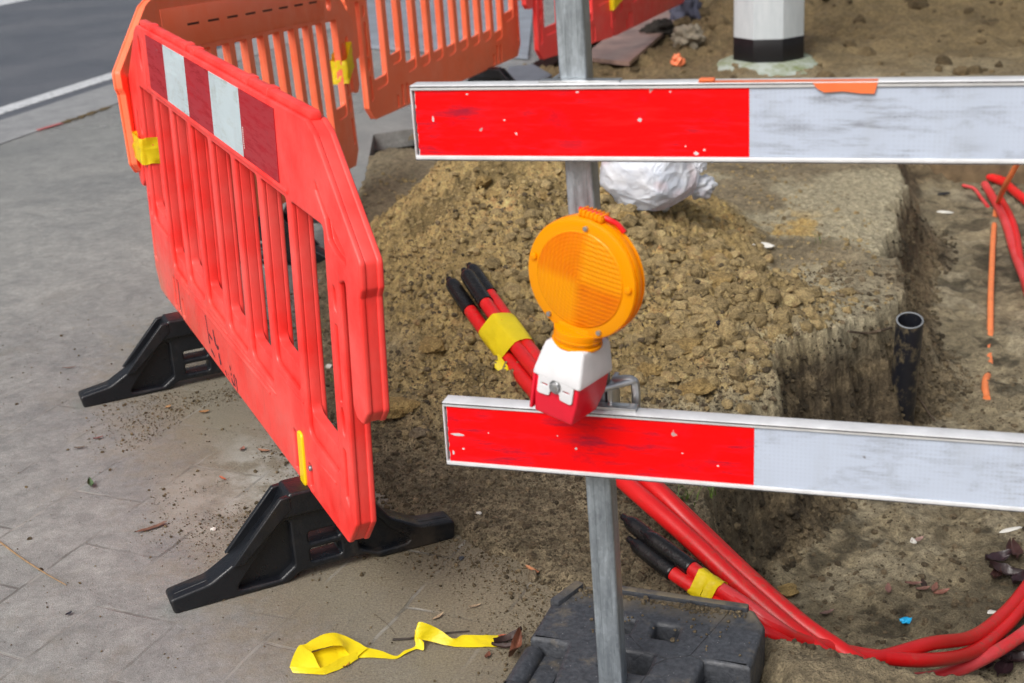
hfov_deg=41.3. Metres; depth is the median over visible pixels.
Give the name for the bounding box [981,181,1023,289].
cable duct
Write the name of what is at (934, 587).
leaf
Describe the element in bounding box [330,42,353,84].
tape wrap
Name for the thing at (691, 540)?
cable duct
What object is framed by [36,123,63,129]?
paint mark
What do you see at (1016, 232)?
cable duct
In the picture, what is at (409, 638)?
twig
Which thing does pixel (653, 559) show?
cable duct
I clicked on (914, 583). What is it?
leaf
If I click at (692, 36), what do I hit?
concrete lump
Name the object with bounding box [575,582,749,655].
sand
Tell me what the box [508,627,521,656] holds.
leaf
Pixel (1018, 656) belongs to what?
leaf
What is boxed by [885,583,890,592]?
leaf
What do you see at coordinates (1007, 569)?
leaf
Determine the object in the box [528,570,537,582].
soil clod
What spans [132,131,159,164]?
tape wrap
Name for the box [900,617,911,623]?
plastic scrap
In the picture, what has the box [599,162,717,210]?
rubbish bag
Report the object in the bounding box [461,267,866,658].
cable duct
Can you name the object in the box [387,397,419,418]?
soil clod
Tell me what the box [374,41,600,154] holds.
terrain
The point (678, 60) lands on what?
plastic scrap
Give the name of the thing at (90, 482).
leaf
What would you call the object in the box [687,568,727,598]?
tape wrap
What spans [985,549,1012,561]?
leaf
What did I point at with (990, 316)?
orange cable
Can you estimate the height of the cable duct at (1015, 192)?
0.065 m
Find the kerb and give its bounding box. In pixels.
[0,22,330,144]
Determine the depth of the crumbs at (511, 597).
3.12 m
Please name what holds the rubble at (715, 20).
on the ground at (877, 194)
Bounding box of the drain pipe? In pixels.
[891,312,923,425]
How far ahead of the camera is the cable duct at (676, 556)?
2.81 m
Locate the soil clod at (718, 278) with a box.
[708,271,733,287]
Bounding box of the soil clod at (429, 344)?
[418,336,444,352]
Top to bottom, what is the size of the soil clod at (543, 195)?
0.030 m
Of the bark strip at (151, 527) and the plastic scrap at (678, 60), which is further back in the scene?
the plastic scrap at (678, 60)
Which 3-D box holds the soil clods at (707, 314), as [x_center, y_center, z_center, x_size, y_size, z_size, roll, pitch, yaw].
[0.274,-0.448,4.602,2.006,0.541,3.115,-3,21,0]
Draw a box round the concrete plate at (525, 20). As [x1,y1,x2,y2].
[367,0,532,58]
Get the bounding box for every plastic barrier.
[78,19,454,612]
[112,0,366,264]
[341,0,519,118]
[522,0,615,59]
[611,0,683,35]
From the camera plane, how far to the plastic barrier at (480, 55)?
6.86 m
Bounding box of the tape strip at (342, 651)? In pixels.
[290,622,497,674]
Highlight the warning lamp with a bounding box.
[528,205,644,424]
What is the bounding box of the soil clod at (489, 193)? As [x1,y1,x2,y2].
[484,190,500,198]
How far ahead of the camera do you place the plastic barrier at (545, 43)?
7.97 m
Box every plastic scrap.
[670,53,685,66]
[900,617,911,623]
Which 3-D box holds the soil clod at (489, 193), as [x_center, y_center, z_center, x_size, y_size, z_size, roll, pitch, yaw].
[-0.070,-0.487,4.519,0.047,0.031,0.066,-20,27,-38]
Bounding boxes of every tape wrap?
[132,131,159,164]
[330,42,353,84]
[478,313,534,356]
[610,0,621,9]
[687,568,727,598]
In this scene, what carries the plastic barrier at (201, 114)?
on the pavement
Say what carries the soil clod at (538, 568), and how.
on the pavement
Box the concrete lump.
[670,23,706,49]
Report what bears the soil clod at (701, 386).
on the ground at (877, 194)
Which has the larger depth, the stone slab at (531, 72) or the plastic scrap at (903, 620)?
the stone slab at (531, 72)
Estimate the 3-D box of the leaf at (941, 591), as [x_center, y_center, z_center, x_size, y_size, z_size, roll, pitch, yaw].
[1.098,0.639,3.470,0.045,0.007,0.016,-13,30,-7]
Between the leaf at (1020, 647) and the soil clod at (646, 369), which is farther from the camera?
the soil clod at (646, 369)
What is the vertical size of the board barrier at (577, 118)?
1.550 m
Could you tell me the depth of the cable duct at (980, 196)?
6.88 m
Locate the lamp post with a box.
[717,0,817,76]
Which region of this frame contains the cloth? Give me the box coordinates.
[668,0,701,21]
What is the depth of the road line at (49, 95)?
8.95 m
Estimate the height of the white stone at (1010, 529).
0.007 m
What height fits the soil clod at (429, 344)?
0.038 m
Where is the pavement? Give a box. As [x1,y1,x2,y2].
[0,0,557,682]
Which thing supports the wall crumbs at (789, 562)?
on the ground at (877, 194)
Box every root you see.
[847,327,892,333]
[917,395,935,421]
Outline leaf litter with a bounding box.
[61,106,111,122]
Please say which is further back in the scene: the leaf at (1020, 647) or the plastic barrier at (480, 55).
the plastic barrier at (480, 55)
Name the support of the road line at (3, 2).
on the road
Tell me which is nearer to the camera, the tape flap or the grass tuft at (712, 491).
the grass tuft at (712, 491)
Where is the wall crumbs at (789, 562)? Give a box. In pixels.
[707,165,975,596]
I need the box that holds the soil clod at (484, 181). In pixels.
[475,175,491,188]
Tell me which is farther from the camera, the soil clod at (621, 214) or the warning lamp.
the soil clod at (621, 214)
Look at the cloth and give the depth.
9.95 m
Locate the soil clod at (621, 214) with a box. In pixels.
[615,211,636,220]
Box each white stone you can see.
[761,242,774,247]
[910,537,916,543]
[936,210,953,213]
[987,610,995,613]
[999,526,1021,532]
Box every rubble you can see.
[599,0,1023,78]
[638,18,675,38]
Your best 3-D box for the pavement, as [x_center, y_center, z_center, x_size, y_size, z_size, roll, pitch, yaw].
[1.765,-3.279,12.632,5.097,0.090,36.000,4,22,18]
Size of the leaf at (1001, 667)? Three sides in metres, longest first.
0.080 x 0.039 x 0.026 m
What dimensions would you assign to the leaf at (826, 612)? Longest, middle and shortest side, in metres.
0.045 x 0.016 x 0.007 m
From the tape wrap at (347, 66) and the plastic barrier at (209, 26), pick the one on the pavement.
the plastic barrier at (209, 26)
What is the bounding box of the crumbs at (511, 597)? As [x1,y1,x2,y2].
[0,286,555,682]
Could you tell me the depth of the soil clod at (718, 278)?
4.11 m
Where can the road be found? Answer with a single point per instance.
(46, 46)
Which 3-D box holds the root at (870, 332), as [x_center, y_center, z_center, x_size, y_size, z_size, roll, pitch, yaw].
[1.173,-0.035,4.282,0.074,0.131,0.429,11,25,34]
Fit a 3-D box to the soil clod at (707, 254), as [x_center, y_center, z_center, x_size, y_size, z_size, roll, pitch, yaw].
[0.668,-0.272,4.468,0.120,0.067,0.084,-3,21,0]
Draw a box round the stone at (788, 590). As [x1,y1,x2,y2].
[777,583,799,597]
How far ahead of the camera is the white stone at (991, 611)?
3.32 m
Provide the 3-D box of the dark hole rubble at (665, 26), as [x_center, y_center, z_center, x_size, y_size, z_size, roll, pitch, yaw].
[1.039,-2.197,9.566,0.313,0.168,0.236,-13,23,-24]
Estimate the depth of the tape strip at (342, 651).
2.64 m
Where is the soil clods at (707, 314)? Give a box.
[317,161,893,489]
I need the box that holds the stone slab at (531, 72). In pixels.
[507,64,551,80]
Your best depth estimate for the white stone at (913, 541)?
3.68 m
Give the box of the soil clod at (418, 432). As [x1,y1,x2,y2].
[409,427,429,438]
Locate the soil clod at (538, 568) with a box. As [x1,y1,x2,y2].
[535,565,542,571]
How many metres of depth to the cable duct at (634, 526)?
2.98 m
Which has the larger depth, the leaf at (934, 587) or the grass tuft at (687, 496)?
the leaf at (934, 587)
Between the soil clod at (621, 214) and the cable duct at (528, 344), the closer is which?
the cable duct at (528, 344)
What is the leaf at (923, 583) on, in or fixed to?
on the ground at (877, 194)
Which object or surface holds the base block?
on the pavement
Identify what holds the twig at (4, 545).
on the pavement
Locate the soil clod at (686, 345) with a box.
[674,338,702,354]
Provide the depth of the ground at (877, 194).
4.36 m
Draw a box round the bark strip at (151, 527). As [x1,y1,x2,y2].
[136,521,166,531]
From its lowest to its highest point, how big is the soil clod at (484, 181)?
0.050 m
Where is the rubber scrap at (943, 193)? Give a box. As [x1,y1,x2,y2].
[937,192,950,195]
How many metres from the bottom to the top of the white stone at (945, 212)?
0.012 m
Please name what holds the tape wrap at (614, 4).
attached to the plastic barrier at (545, 43)
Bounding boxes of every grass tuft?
[678,485,702,505]
[700,486,715,497]
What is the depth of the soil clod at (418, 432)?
3.45 m
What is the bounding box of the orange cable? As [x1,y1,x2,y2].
[981,165,1018,399]
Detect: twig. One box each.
[0,541,65,584]
[392,630,468,640]
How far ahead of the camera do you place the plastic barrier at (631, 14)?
8.95 m
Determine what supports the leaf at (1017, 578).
on the ground at (877, 194)
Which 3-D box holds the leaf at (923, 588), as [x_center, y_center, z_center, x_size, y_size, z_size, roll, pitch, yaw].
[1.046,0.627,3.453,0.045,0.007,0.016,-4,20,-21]
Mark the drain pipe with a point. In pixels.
(907, 350)
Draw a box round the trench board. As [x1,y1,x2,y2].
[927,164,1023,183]
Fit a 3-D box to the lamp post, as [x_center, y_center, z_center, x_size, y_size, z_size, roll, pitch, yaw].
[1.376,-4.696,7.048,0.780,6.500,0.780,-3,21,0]
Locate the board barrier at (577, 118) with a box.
[409,0,1023,682]
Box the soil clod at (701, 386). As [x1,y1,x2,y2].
[677,377,717,395]
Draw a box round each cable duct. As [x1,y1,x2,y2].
[446,276,828,649]
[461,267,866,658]
[466,262,814,621]
[620,514,1023,676]
[626,536,1023,667]
[640,529,1023,661]
[962,184,989,207]
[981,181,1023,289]
[986,174,1023,204]
[1001,197,1023,293]
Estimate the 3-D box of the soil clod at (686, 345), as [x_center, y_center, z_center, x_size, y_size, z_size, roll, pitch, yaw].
[0.485,0.015,3.757,0.071,0.047,0.093,7,23,25]
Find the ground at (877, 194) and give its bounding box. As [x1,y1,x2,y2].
[317,0,1023,682]
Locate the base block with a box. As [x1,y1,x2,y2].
[503,581,764,682]
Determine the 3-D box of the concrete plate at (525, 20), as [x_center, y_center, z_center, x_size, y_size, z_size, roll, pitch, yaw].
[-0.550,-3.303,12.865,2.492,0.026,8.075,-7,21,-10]
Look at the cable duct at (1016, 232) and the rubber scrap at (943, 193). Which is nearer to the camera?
the cable duct at (1016, 232)
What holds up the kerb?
on the road
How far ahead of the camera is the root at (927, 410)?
4.43 m
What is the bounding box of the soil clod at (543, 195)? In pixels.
[540,191,549,199]
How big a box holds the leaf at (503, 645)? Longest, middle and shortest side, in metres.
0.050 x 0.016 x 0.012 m
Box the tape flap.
[494,353,507,370]
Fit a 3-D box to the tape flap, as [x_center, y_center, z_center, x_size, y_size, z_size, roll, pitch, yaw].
[-0.032,0.064,3.676,0.027,0.044,0.063,-15,24,-29]
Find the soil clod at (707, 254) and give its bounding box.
[702,249,732,262]
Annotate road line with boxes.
[0,0,24,5]
[0,73,111,114]
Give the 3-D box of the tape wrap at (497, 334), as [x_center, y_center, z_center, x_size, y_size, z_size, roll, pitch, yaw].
[-0.011,-0.008,3.806,0.113,0.097,0.203,-10,22,-16]
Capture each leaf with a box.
[87,477,93,486]
[491,642,510,647]
[493,626,521,642]
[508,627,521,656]
[819,609,833,613]
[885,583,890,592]
[905,581,921,584]
[916,586,929,589]
[921,578,926,585]
[931,582,937,590]
[933,588,949,593]
[979,661,994,669]
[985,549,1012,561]
[989,560,1023,575]
[990,568,1001,578]
[994,654,1012,676]
[999,651,1023,662]
[1004,637,1023,650]
[1006,537,1022,558]
[1011,570,1023,584]
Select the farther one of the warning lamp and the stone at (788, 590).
the stone at (788, 590)
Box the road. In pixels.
[0,0,239,119]
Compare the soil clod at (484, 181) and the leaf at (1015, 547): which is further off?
the soil clod at (484, 181)
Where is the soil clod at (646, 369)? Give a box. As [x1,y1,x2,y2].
[636,362,662,376]
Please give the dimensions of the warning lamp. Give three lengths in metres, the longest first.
0.325 x 0.186 x 0.100 m
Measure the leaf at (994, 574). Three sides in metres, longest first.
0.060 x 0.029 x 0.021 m
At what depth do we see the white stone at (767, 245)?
4.80 m
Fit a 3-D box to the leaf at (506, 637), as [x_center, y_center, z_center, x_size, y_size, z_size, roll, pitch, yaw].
[-0.007,0.576,2.649,0.062,0.022,0.021,-20,28,-20]
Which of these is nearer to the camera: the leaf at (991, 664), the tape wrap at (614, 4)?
the leaf at (991, 664)
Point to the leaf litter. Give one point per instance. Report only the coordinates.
(80, 116)

